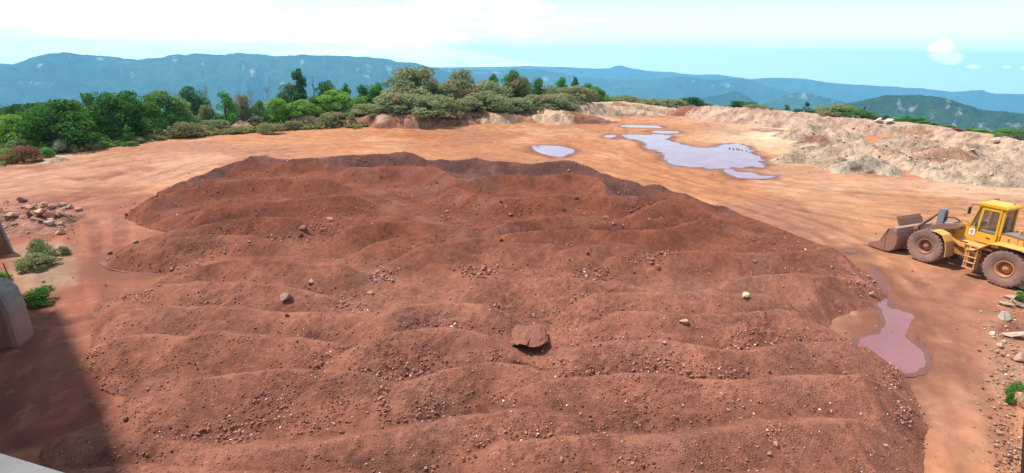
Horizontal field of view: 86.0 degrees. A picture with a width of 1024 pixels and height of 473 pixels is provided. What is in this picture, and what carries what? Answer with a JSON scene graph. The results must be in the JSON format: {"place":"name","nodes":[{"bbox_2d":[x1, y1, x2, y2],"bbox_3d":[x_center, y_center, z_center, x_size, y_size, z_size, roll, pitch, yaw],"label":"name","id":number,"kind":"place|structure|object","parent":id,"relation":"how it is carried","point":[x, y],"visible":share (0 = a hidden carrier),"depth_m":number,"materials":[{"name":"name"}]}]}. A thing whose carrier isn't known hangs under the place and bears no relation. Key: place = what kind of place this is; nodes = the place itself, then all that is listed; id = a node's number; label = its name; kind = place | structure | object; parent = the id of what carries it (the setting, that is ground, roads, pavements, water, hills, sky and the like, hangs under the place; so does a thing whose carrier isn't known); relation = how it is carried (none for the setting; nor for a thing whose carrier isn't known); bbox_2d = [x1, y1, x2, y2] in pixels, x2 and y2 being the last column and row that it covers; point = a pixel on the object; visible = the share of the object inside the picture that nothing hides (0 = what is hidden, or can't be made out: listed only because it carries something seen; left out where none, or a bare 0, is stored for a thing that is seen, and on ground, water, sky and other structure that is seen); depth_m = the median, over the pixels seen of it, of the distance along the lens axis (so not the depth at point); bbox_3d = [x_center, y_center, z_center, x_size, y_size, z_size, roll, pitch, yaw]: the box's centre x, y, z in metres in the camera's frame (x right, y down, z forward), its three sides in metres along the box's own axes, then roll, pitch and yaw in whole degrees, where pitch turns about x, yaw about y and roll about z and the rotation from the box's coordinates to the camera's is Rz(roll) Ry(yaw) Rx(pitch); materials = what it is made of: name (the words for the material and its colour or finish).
{"place":"outdoors","nodes":[
{"label":"outdoors","id":0,"kind":"place"},
{"bbox_2d":[0,52,505,118],"bbox_3d":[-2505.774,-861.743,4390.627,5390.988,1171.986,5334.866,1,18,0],"label":"mountains","id":1,"kind":"structure","parent":0,"point":[53,76],"depth_m":4347.60,"materials":[{"name":"blue"}]},
{"bbox_2d":[0,107,1023,472],"bbox_3d":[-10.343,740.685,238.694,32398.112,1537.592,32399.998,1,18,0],"label":"ground","id":2,"kind":"structure","parent":0,"point":[48,393],"depth_m":35.24,"materials":[{"name":"soil"}]},
{"bbox_2d":[0,221,13,253],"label":"steel plate","id":3,"kind":"object","parent":2,"relation":"on","point":[5,246],"visible":1,"depth_m":28.28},
{"bbox_2d":[0,138,29,152],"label":"shrub","id":4,"kind":"object","parent":2,"relation":"on","point":[11,144],"visible":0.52,"depth_m":55.08,"materials":[{"name":"green plant"}]},
{"bbox_2d":[0,277,33,348],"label":"concrete pier","id":5,"kind":"structure","parent":2,"relation":"on","point":[16,329],"depth_m":19.21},
{"bbox_2d":[0,114,41,146],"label":"tree","id":6,"kind":"object","parent":2,"relation":"on","point":[6,121],"visible":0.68,"depth_m":56.31,"materials":[{"name":"green plant"}]},
{"bbox_2d":[0,145,43,162],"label":"shrub","id":7,"kind":"object","parent":2,"relation":"on","point":[31,152],"visible":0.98,"depth_m":51.60,"materials":[{"name":"brown plant"}]},
{"bbox_2d":[10,251,62,272],"bbox_3d":[-23.146,1.123,26.695,2.020,0.784,2.201,-13,23,-37],"label":"shrub","id":8,"kind":"object","parent":2,"relation":"on","point":[27,260],"visible":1,"depth_m":26.34,"materials":[{"name":"green plant"}]},
{"bbox_2d":[22,285,55,307],"bbox_3d":[-19.776,2.486,22.788,1.459,0.673,1.610,-6,19,-20],"label":"shrub","id":9,"kind":"object","parent":2,"relation":"on","point":[42,293],"visible":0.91,"depth_m":22.64,"materials":[{"name":"green plant"}]},
{"bbox_2d":[25,237,58,257],"bbox_3d":[-23.692,0.631,27.525,1.446,1.252,1.217,11,20,29],"label":"shrub","id":10,"kind":"object","parent":2,"relation":"on","point":[37,244],"visible":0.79,"depth_m":27.39,"materials":[{"name":"green plant"}]},
{"bbox_2d":[0,209,85,235],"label":"rubble bed","id":11,"kind":"object","parent":2,"relation":"on","point":[23,226],"visible":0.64,"depth_m":32.18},
{"bbox_2d":[39,147,54,157],"bbox_3d":[-46.587,-8.402,54.811,2.067,1.081,1.740,5,18,14],"label":"shrub","id":12,"kind":"object","parent":2,"relation":"on","point":[47,151],"visible":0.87,"depth_m":54.57,"materials":[{"name":"green plant"}]},
{"bbox_2d":[3,98,109,147],"bbox_3d":[-48.812,-12.122,59.112,8.521,5.293,7.814,-1,18,-6],"label":"tree","id":13,"kind":"object","parent":2,"relation":"on","point":[62,129],"visible":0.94,"depth_m":58.27,"materials":[{"name":"green plant"}]},
{"bbox_2d":[41,155,71,163],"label":"earth bank","id":14,"kind":"structure","parent":2,"relation":"on","point":[59,158],"depth_m":52.52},
{"bbox_2d":[0,93,114,143],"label":"forest","id":15,"kind":"object","parent":2,"relation":"on","point":[14,109],"depth_m":72.84,"materials":[{"name":"green plant"}]},
{"bbox_2d":[51,138,74,152],"bbox_3d":[-46.770,-9.380,57.060,1.799,1.596,2.119,9,19,23],"label":"shrub","id":16,"kind":"object","parent":2,"relation":"on","point":[59,145],"visible":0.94,"depth_m":56.68,"materials":[{"name":"grey plant"}]},
{"bbox_2d":[80,91,142,139],"bbox_3d":[-47.423,-14.199,65.054,6.089,6.058,6.548,-5,19,-17],"label":"tree","id":17,"kind":"object","parent":2,"relation":"on","point":[108,105],"visible":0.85,"depth_m":63.89,"materials":[{"name":"green plant"}]},
{"bbox_2d":[120,124,134,140],"bbox_3d":[-44.489,-11.813,63.525,1.246,2.338,1.788,-1,18,-6],"label":"sapling","id":18,"kind":"object","parent":2,"relation":"on","point":[127,134],"visible":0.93,"depth_m":63.17,"materials":[{"name":"green plant"}]},
{"bbox_2d":[100,261,165,274],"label":"puddle","id":19,"kind":"object","parent":2,"relation":"on","point":[102,263],"visible":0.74,"depth_m":26.27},
{"bbox_2d":[114,90,168,135],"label":"tree","id":20,"kind":"object","parent":2,"relation":"on","point":[144,110],"visible":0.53,"depth_m":67.53,"materials":[{"name":"green plant"}]},
{"bbox_2d":[145,89,201,131],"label":"tree","id":21,"kind":"object","parent":2,"relation":"on","point":[162,100],"visible":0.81,"depth_m":72.20,"materials":[{"name":"green plant"}]},
{"bbox_2d":[165,121,204,137],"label":"shrub","id":22,"kind":"object","parent":2,"relation":"on","point":[187,127],"visible":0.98,"depth_m":68.47,"materials":[{"name":"green plant"}]},
{"bbox_2d":[178,85,216,122],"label":"tree","id":23,"kind":"object","parent":2,"relation":"on","point":[194,99],"visible":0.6,"depth_m":79.98,"materials":[{"name":"green plant"}]},
{"bbox_2d":[198,104,215,121],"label":"tree","id":24,"kind":"object","parent":2,"relation":"on","point":[203,110],"visible":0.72,"depth_m":77.80,"materials":[{"name":"green plant"}]},
{"bbox_2d":[199,119,231,128],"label":"shrub","id":25,"kind":"object","parent":2,"relation":"on","point":[219,123],"visible":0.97,"depth_m":75.04,"materials":[{"name":"green plant"}]},
{"bbox_2d":[209,90,238,121],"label":"tree","id":26,"kind":"object","parent":2,"relation":"on","point":[229,115],"visible":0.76,"depth_m":77.75,"materials":[{"name":"green plant"}]},
{"bbox_2d":[0,116,462,165],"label":"undergrowth","id":27,"kind":"object","parent":2,"relation":"on","point":[89,145],"visible":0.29,"depth_m":70.51,"materials":[{"name":"green plant"}]},
{"bbox_2d":[231,93,251,119],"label":"tree","id":28,"kind":"object","parent":2,"relation":"on","point":[246,110],"visible":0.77,"depth_m":80.52,"materials":[{"name":"green plant"}]},
{"bbox_2d":[235,115,266,125],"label":"shrub","id":29,"kind":"object","parent":2,"relation":"on","point":[254,118],"visible":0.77,"depth_m":80.50,"materials":[{"name":"green plant"}]},
{"bbox_2d":[251,100,268,123],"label":"tree","id":30,"kind":"object","parent":2,"relation":"on","point":[258,104],"visible":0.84,"depth_m":81.48,"materials":[{"name":"green plant"}]},
{"bbox_2d":[256,122,283,134],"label":"shrub","id":31,"kind":"object","parent":2,"relation":"on","point":[273,128],"visible":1,"depth_m":73.05,"materials":[{"name":"green plant"}]},
{"bbox_2d":[263,97,290,121],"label":"tree","id":32,"kind":"object","parent":2,"relation":"on","point":[276,103],"visible":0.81,"depth_m":82.90,"materials":[{"name":"green plant"}]},
{"bbox_2d":[276,82,306,115],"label":"tree","id":33,"kind":"object","parent":2,"relation":"on","point":[283,95],"visible":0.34,"depth_m":86.78,"materials":[{"name":"green plant"}]},
{"bbox_2d":[284,68,309,111],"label":"pine tree","id":34,"kind":"object","parent":2,"relation":"on","point":[300,83],"visible":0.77,"depth_m":86.92,"materials":[{"name":"green plant"}]},
{"bbox_2d":[288,115,316,123],"bbox_3d":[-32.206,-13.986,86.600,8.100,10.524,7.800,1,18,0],"label":"earth bank","id":35,"kind":"structure","parent":2,"relation":"on","point":[311,118],"depth_m":83.24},
{"bbox_2d":[286,99,322,116],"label":"tree","id":36,"kind":"object","parent":35,"relation":"on","point":[298,109],"visible":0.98,"depth_m":83.71,"materials":[{"name":"green plant"}]},
{"bbox_2d":[356,84,379,113],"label":"tree","id":37,"kind":"object","parent":2,"relation":"on","point":[362,90],"visible":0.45,"depth_m":92.22,"materials":[{"name":"green plant"}]},
{"bbox_2d":[325,113,480,128],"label":"earth bank","id":38,"kind":"structure","parent":2,"relation":"on","point":[393,120],"depth_m":82.34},
{"bbox_2d":[307,95,328,117],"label":"tree","id":39,"kind":"object","parent":38,"relation":"on","point":[313,102],"visible":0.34,"depth_m":86.68,"materials":[{"name":"green plant"}]},
{"bbox_2d":[314,80,342,102],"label":"tree","id":40,"kind":"object","parent":38,"relation":"on","point":[324,86],"visible":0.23,"depth_m":90.11,"materials":[{"name":"green plant"}]},
{"bbox_2d":[314,111,346,125],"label":"shrub","id":41,"kind":"object","parent":38,"relation":"on","point":[330,117],"visible":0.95,"depth_m":80.80,"materials":[{"name":"green plant"}]},
{"bbox_2d":[313,89,356,116],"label":"tree","id":42,"kind":"object","parent":38,"relation":"on","point":[332,100],"visible":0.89,"depth_m":86.25,"materials":[{"name":"green plant"}]},
{"bbox_2d":[344,96,371,116],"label":"tree","id":43,"kind":"object","parent":38,"relation":"on","point":[359,100],"visible":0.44,"depth_m":88.81,"materials":[{"name":"green plant"}]},
{"bbox_2d":[350,103,390,113],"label":"shrub","id":44,"kind":"object","parent":38,"relation":"on","point":[361,109],"visible":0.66,"depth_m":85.15,"materials":[{"name":"green plant"}]},
{"bbox_2d":[370,91,428,113],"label":"bush","id":45,"kind":"object","parent":38,"relation":"on","point":[393,100],"visible":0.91,"depth_m":82.76,"materials":[{"name":"green plant"}]},
{"bbox_2d":[400,94,454,117],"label":"bush","id":46,"kind":"object","parent":38,"relation":"on","point":[438,110],"visible":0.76,"depth_m":82.70,"materials":[{"name":"green plant"}]},
{"bbox_2d":[423,100,463,117],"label":"bush","id":47,"kind":"object","parent":38,"relation":"on","point":[457,109],"visible":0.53,"depth_m":86.25,"materials":[{"name":"green plant"}]},
{"bbox_2d":[402,109,536,124],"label":"earth bank","id":48,"kind":"structure","parent":2,"relation":"on","point":[495,117],"depth_m":89.80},
{"bbox_2d":[369,82,386,103],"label":"tree","id":49,"kind":"object","parent":48,"relation":"on","point":[377,87],"visible":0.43,"depth_m":93.08,"materials":[{"name":"green plant"}]},
{"bbox_2d":[380,85,435,112],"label":"bush","id":50,"kind":"object","parent":48,"relation":"on","point":[410,91],"visible":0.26,"depth_m":89.59,"materials":[{"name":"green plant"}]},
{"bbox_2d":[383,64,436,111],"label":"tree","id":51,"kind":"object","parent":48,"relation":"on","point":[405,78],"visible":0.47,"depth_m":92.20,"materials":[{"name":"green plant"}]},
{"bbox_2d":[413,67,438,95],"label":"tree","id":52,"kind":"object","parent":48,"relation":"on","point":[427,76],"visible":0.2,"depth_m":95.07,"materials":[{"name":"green plant"}]},
{"bbox_2d":[430,83,460,103],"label":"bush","id":53,"kind":"object","parent":48,"relation":"on","point":[435,90],"visible":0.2,"depth_m":94.57,"materials":[{"name":"green plant"}]},
{"bbox_2d":[434,78,465,103],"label":"tree","id":54,"kind":"object","parent":48,"relation":"on","point":[448,84],"visible":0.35,"depth_m":94.18,"materials":[{"name":"green plant"}]},
{"bbox_2d":[449,68,476,91],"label":"tree","id":55,"kind":"object","parent":48,"relation":"on","point":[465,78],"visible":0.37,"depth_m":98.14,"materials":[{"name":"green plant"}]},
{"bbox_2d":[451,88,477,107],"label":"bush","id":56,"kind":"object","parent":48,"relation":"on","point":[466,91],"visible":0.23,"depth_m":93.82,"materials":[{"name":"brown plant"}]},
{"bbox_2d":[455,96,486,110],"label":"bush","id":57,"kind":"object","parent":48,"relation":"on","point":[470,102],"visible":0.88,"depth_m":88.93,"materials":[{"name":"green plant"}]},
{"bbox_2d":[459,90,511,111],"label":"bush","id":58,"kind":"object","parent":48,"relation":"on","point":[483,98],"visible":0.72,"depth_m":90.53,"materials":[{"name":"green plant"}]},
{"bbox_2d":[465,79,514,103],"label":"bush","id":59,"kind":"object","parent":48,"relation":"on","point":[495,88],"visible":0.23,"depth_m":99.14,"materials":[{"name":"green plant"}]},
{"bbox_2d":[478,101,517,112],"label":"bush","id":60,"kind":"object","parent":48,"relation":"on","point":[505,110],"visible":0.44,"depth_m":91.85,"materials":[{"name":"green plant"}]},
{"bbox_2d":[500,69,524,97],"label":"tree","id":61,"kind":"object","parent":48,"relation":"on","point":[510,77],"visible":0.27,"depth_m":102.81,"materials":[{"name":"green plant"}]},
{"bbox_2d":[503,76,530,100],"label":"tree","id":62,"kind":"object","parent":48,"relation":"on","point":[523,83],"visible":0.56,"depth_m":101.85,"materials":[{"name":"green plant"}]},
{"bbox_2d":[507,97,535,111],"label":"bush","id":63,"kind":"object","parent":48,"relation":"on","point":[522,104],"visible":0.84,"depth_m":92.73,"materials":[{"name":"green plant"}]},
{"bbox_2d":[40,151,928,472],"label":"ore stockpile","id":64,"kind":"object","parent":2,"relation":"on","point":[536,261],"visible":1,"depth_m":19.13,"materials":[{"name":"soil"}]},
{"bbox_2d":[510,324,548,346],"bbox_3d":[0.626,3.616,19.013,1.381,0.676,1.576,5,15,2],"label":"boulder","id":65,"kind":"object","parent":64,"relation":"on","point":[535,335],"visible":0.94,"depth_m":18.81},
{"bbox_2d":[0,108,1023,233],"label":"rubble","id":66,"kind":"object","parent":2,"relation":"on","point":[879,156],"visible":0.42,"depth_m":57.26,"materials":[{"name":"stone"}]},
{"bbox_2d":[2,158,1023,472],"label":"gravel","id":67,"kind":"structure","parent":2,"relation":"on","point":[686,370],"depth_m":16.80,"materials":[{"name":"gravel"}]},
{"bbox_2d":[527,77,542,104],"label":"tree","id":68,"kind":"object","parent":2,"relation":"on","point":[537,85],"visible":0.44,"depth_m":104.85,"materials":[{"name":"green plant"}]},
{"bbox_2d":[532,145,574,156],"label":"puddle","id":69,"kind":"object","parent":2,"relation":"on","point":[558,151],"visible":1,"depth_m":63.20,"materials":[{"name":"liquid"}]},
{"bbox_2d":[525,108,620,124],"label":"earth bank","id":70,"kind":"structure","parent":2,"relation":"on","point":[552,116],"depth_m":90.98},
{"bbox_2d":[521,94,568,108],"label":"bush","id":71,"kind":"object","parent":70,"relation":"on","point":[535,99],"visible":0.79,"depth_m":95.27,"materials":[{"name":"green plant"}]},
{"bbox_2d":[542,93,580,109],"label":"bush","id":72,"kind":"object","parent":70,"relation":"on","point":[572,105],"visible":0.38,"depth_m":99.13,"materials":[{"name":"green plant"}]},
{"bbox_2d":[559,102,665,115],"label":"earth bank","id":73,"kind":"structure","parent":2,"relation":"on","point":[602,109],"depth_m":104.23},
{"bbox_2d":[530,84,576,100],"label":"bush","id":74,"kind":"object","parent":73,"relation":"on","point":[546,91],"visible":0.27,"depth_m":105.47,"materials":[{"name":"green plant"}]},
{"bbox_2d":[559,85,598,103],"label":"bush","id":75,"kind":"object","parent":73,"relation":"on","point":[575,91],"visible":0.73,"depth_m":104.08,"materials":[{"name":"green plant"}]},
{"bbox_2d":[592,101,675,114],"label":"earth bank","id":76,"kind":"structure","parent":2,"relation":"on","point":[654,108],"depth_m":108.22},
{"bbox_2d":[611,94,645,103],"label":"bush","id":77,"kind":"object","parent":76,"relation":"on","point":[628,98],"visible":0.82,"depth_m":116.45,"materials":[{"name":"green plant"}]},
{"bbox_2d":[655,98,688,107],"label":"bush","id":78,"kind":"object","parent":76,"relation":"on","point":[675,103],"visible":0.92,"depth_m":120.77,"materials":[{"name":"green plant"}]},
{"bbox_2d":[669,106,691,115],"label":"earth bank","id":79,"kind":"structure","parent":2,"relation":"on","point":[682,111],"depth_m":106.61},
{"bbox_2d":[678,97,701,106],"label":"tree","id":80,"kind":"object","parent":2,"relation":"on","point":[696,100],"visible":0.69,"depth_m":129.71,"materials":[{"name":"green plant"}]},
{"bbox_2d":[622,134,764,168],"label":"puddle","id":81,"kind":"object","parent":2,"relation":"on","point":[722,156],"visible":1,"depth_m":62.04,"materials":[{"name":"liquid"}]},
{"bbox_2d":[619,134,767,169],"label":"wet mud","id":82,"kind":"structure","parent":2,"relation":"on","point":[670,164],"depth_m":62.92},
{"bbox_2d":[723,100,756,107],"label":"tree","id":83,"kind":"object","parent":2,"relation":"on","point":[735,104],"visible":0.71,"depth_m":128.61,"materials":[{"name":"green plant"}]},
{"bbox_2d":[724,169,774,178],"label":"puddle","id":84,"kind":"object","parent":2,"relation":"on","point":[749,175],"visible":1,"depth_m":50.69,"materials":[{"name":"liquid"}]},
{"bbox_2d":[769,146,846,169],"bbox_3d":[31.194,-8.229,57.417,9.300,1.689,11.100,1,18,0],"label":"spoil heap","id":85,"kind":"object","parent":2,"relation":"on","point":[817,157],"visible":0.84,"depth_m":57.50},
{"bbox_2d":[771,123,867,147],"bbox_3d":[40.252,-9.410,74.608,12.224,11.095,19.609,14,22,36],"label":"spoil heap","id":86,"kind":"object","parent":2,"relation":"on","point":[828,135],"visible":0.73,"depth_m":74.22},
{"bbox_2d":[814,103,855,115],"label":"bush","id":87,"kind":"object","parent":2,"relation":"on","point":[833,108],"visible":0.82,"depth_m":108.91,"materials":[{"name":"green plant"}]},
{"bbox_2d":[837,106,865,117],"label":"bush","id":88,"kind":"object","parent":2,"relation":"on","point":[853,112],"visible":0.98,"depth_m":106.41,"materials":[{"name":"green plant"}]},
{"bbox_2d":[685,105,1023,149],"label":"earth bank","id":89,"kind":"structure","parent":2,"relation":"on","point":[766,117],"depth_m":83.82,"materials":[{"name":"soil"}]},
{"bbox_2d":[820,139,907,169],"bbox_3d":[39.839,-8.798,58.981,10.750,2.442,15.000,1,18,0],"label":"spoil heap","id":90,"kind":"object","parent":2,"relation":"on","point":[854,149],"visible":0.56,"depth_m":60.84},
{"bbox_2d":[829,154,904,176],"bbox_3d":[34.353,-7.094,53.979,8.100,1.806,7.800,1,18,0],"label":"spoil heap","id":91,"kind":"object","parent":2,"relation":"on","point":[867,164],"visible":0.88,"depth_m":52.95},
{"bbox_2d":[870,266,888,293],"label":"puddle","id":92,"kind":"object","parent":2,"relation":"on","point":[878,276],"visible":0.96,"depth_m":26.69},
{"bbox_2d":[850,291,931,376],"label":"wet mud","id":93,"kind":"structure","parent":2,"relation":"on","point":[919,345],"depth_m":20.66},
{"bbox_2d":[859,298,925,373],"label":"puddle","id":94,"kind":"object","parent":2,"relation":"on","point":[897,348],"visible":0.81,"depth_m":20.45,"materials":[{"name":"liquid"}]},
{"bbox_2d":[904,147,981,162],"bbox_3d":[45.817,-8.535,58.375,15.146,2.231,9.266,-14,23,-39],"label":"spoil heap","id":95,"kind":"object","parent":2,"relation":"on","point":[947,154],"visible":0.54,"depth_m":56.05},
{"bbox_2d":[863,200,1023,287],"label":"wheel loader","id":96,"kind":"object","parent":2,"relation":"on","point":[998,252],"visible":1,"depth_m":27.37,"materials":[{"name":"metal"}]},
{"bbox_2d":[874,136,1023,162],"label":"spoil heap","id":97,"kind":"object","parent":2,"relation":"on","point":[992,154],"visible":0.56,"depth_m":61.52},
{"bbox_2d":[901,156,1023,187],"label":"spoil heap","id":98,"kind":"object","parent":2,"relation":"on","point":[1008,175],"visible":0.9,"depth_m":49.38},
{"bbox_2d":[997,311,1010,321],"bbox_3d":[20.301,3.296,22.581,0.448,0.459,0.415,-1,-11,13],"label":"boulder","id":99,"kind":"object","parent":2,"relation":"on","point":[1005,316],"visible":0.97,"depth_m":22.49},
{"bbox_2d":[990,128,1023,138],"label":"bush","id":100,"kind":"object","parent":2,"relation":"on","point":[1012,131],"visible":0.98,"depth_m":78.24,"materials":[{"name":"green plant"}]},
{"bbox_2d":[1004,380,1023,393],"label":"shrub","id":101,"kind":"object","parent":2,"relation":"on","point":[1016,387],"visible":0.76,"depth_m":17.28,"materials":[{"name":"green plant"}]},
{"bbox_2d":[1013,392,1023,408],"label":"boulder","id":102,"kind":"object","parent":2,"relation":"on","point":[1019,398],"visible":0.81,"depth_m":16.74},
{"bbox_2d":[0,422,1023,472],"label":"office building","id":103,"kind":"structure","parent":0,"point":[9,464],"depth_m":0.67,"materials":[{"name":"grey concrete"}]},
{"bbox_2d":[0,0,1023,93],"label":"sky","id":104,"kind":"structure","parent":0,"point":[944,45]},
{"bbox_2d":[432,65,747,79],"bbox_3d":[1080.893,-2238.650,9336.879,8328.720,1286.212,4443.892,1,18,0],"label":"mountains","id":105,"kind":"structure","parent":0,"point":[620,72],"depth_m":9902.05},
{"bbox_2d":[437,68,791,103],"bbox_3d":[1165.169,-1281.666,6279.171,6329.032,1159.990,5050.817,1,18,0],"label":"mountains","id":106,"kind":"structure","parent":0,"point":[680,87],"depth_m":6704.27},
{"bbox_2d":[657,91,760,107],"bbox_3d":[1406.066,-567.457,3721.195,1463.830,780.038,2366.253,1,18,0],"label":"hills","id":107,"kind":"structure","parent":0,"point":[723,99],"depth_m":3859.88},
{"bbox_2d":[761,92,846,111],"bbox_3d":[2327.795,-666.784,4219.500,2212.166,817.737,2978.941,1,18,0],"label":"hills","id":108,"kind":"structure","parent":0,"point":[796,100],"depth_m":4419.47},
{"bbox_2d":[748,78,1023,112],"bbox_3d":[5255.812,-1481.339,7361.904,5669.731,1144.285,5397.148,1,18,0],"label":"mountains","id":109,"kind":"structure","parent":0,"point":[978,99],"depth_m":7640.27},
{"bbox_2d":[814,95,1023,138],"bbox_3d":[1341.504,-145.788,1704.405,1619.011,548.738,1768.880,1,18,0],"label":"hills","id":110,"kind":"structure","parent":0,"point":[943,111],"depth_m":1743.60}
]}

